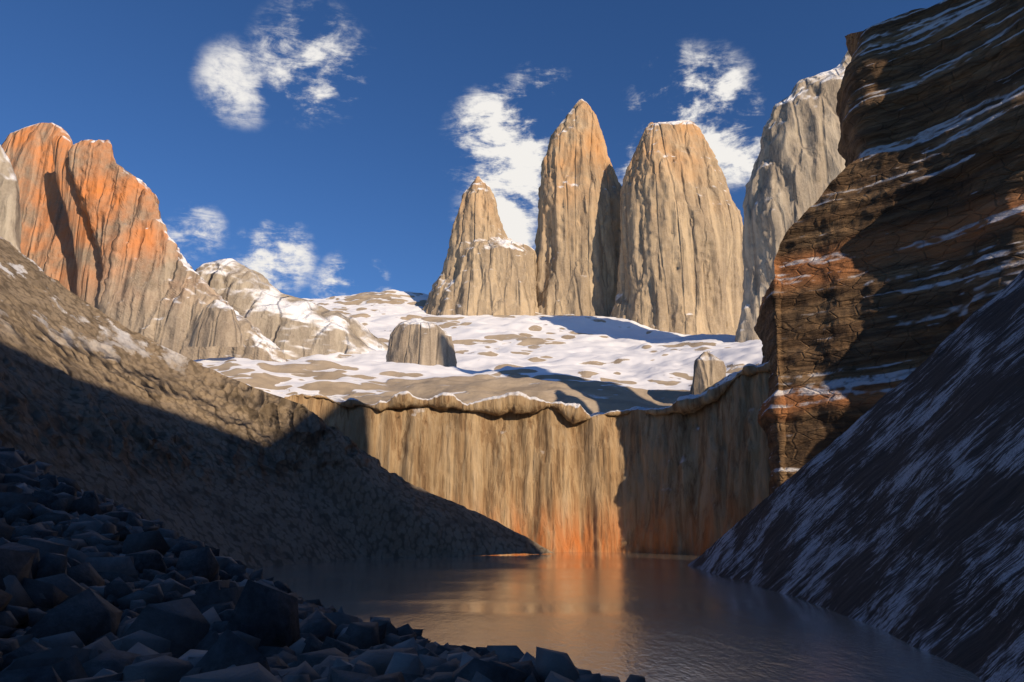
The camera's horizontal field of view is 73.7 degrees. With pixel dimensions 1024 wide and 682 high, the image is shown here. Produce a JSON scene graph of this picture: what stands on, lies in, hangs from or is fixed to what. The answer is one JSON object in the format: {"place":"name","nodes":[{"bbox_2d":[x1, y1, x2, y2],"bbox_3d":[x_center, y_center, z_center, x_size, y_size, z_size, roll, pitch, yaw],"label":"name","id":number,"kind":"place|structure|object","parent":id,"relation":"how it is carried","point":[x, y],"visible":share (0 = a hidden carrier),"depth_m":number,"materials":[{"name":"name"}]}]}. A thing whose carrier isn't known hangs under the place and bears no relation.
{"place":"outdoors","nodes":[
{"label":"outdoors","id":0,"kind":"place"},
{"bbox_2d":[67,139,288,361],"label":"peak","id":1,"kind":"structure","parent":0,"point":[154,286],"depth_m":1042.44,"materials":[{"name":"stone"}]},
{"bbox_2d":[52,136,102,308],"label":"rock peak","id":2,"kind":"structure","parent":1,"relation":"attached to","point":[89,265],"depth_m":1101.03,"materials":[{"name":"stone"}]},
{"bbox_2d":[0,237,552,567],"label":"slope","id":3,"kind":"structure","parent":0,"point":[98,401],"depth_m":384.11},
{"bbox_2d":[0,0,943,298],"label":"sky","id":4,"kind":"structure","parent":0,"point":[324,149],"materials":[{"name":"blue"}]},
{"bbox_2d":[193,289,762,414],"bbox_3d":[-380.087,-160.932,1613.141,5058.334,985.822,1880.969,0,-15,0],"label":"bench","id":5,"kind":"object","parent":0,"point":[593,364],"visible":0.35,"depth_m":932.58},
{"bbox_2d":[0,145,21,251],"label":"rock peak","id":6,"kind":"structure","parent":5,"relation":"on","point":[10,222],"depth_m":1001.54,"materials":[{"name":"stone"}]},
{"bbox_2d":[1,123,76,294],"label":"rock peak","id":7,"kind":"object","parent":5,"relation":"on","point":[47,246],"visible":0.28,"depth_m":1188.14,"materials":[{"name":"stone"}]},
{"bbox_2d":[188,300,244,346],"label":"outcrop","id":8,"kind":"object","parent":5,"relation":"on","point":[217,323],"visible":1,"depth_m":818.55,"materials":[{"name":"stone"}]},
{"bbox_2d":[195,258,387,359],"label":"shoulder","id":9,"kind":"object","parent":5,"relation":"on","point":[292,327],"visible":0.65,"depth_m":1191.71},
{"bbox_2d":[386,318,456,366],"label":"outcrop","id":10,"kind":"object","parent":5,"relation":"on","point":[418,341],"visible":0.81,"depth_m":911.47,"materials":[{"name":"stone"}]},
{"bbox_2d":[422,176,538,315],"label":"rock spire","id":11,"kind":"structure","parent":5,"relation":"on","point":[489,267],"depth_m":2251.20,"materials":[{"name":"stone"}]},
{"bbox_2d":[535,99,621,316],"bbox_3d":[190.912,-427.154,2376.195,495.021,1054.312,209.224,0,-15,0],"label":"rock spire","id":12,"kind":"structure","parent":5,"relation":"on","point":[578,241],"depth_m":2359.12,"materials":[{"name":"stone"}]},
{"bbox_2d":[610,120,743,334],"bbox_3d":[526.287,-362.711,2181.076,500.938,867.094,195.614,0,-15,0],"label":"rock tower","id":13,"kind":"structure","parent":5,"relation":"on","point":[680,268],"depth_m":2136.44,"materials":[{"name":"stone"}]},
{"bbox_2d":[634,122,653,159],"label":"rock spire","id":14,"kind":"structure","parent":13,"relation":"attached to","point":[637,154],"depth_m":2300.18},
{"bbox_2d":[690,352,725,394],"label":"outcrop","id":15,"kind":"object","parent":5,"relation":"on","point":[709,369],"visible":0.68,"depth_m":625.82,"materials":[{"name":"stone"}]},
{"bbox_2d":[735,51,851,342],"bbox_3d":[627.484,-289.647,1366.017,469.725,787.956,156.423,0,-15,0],"label":"rock peak","id":16,"kind":"structure","parent":5,"relation":"on","point":[798,166],"depth_m":1372.91,"materials":[{"name":"stone"}]},
{"bbox_2d":[247,361,770,554],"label":"cliff","id":17,"kind":"structure","parent":0,"point":[688,474],"depth_m":517.51,"materials":[{"name":"beige stone"}]},
{"bbox_2d":[250,552,983,681],"bbox_3d":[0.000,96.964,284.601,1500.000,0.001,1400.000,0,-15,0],"label":"lake","id":18,"kind":"structure","parent":0,"point":[653,617],"depth_m":154.35,"materials":[{"name":"liquid"}]},
{"bbox_2d":[16,606,122,630],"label":"moraine base","id":19,"kind":"object","parent":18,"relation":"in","point":[21,628],"depth_m":12.01,"materials":[{"name":"grey stone"}]},
{"bbox_2d":[0,441,645,681],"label":"boulders","id":20,"kind":"object","parent":19,"relation":"on","point":[77,564],"visible":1,"depth_m":11.69,"materials":[{"name":"stone"}]},
{"bbox_2d":[688,270,1023,681],"bbox_3d":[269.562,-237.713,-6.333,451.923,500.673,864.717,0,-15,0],"label":"rocky slope","id":21,"kind":"structure","parent":0,"point":[897,511],"depth_m":165.81,"materials":[{"name":"rock"},{"name":"snow"}]},
{"bbox_2d":[754,146,1023,495],"bbox_3d":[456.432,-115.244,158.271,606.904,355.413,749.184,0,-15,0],"label":"cliff","id":22,"kind":"structure","parent":0,"point":[892,270],"depth_m":411.86,"materials":[{"name":"brown stone"}]},
{"bbox_2d":[836,0,1023,167],"bbox_3d":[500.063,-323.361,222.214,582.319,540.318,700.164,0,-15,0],"label":"cliff","id":23,"kind":"structure","parent":0,"point":[945,76],"depth_m":452.54,"materials":[{"name":"brown stone"}]}
]}

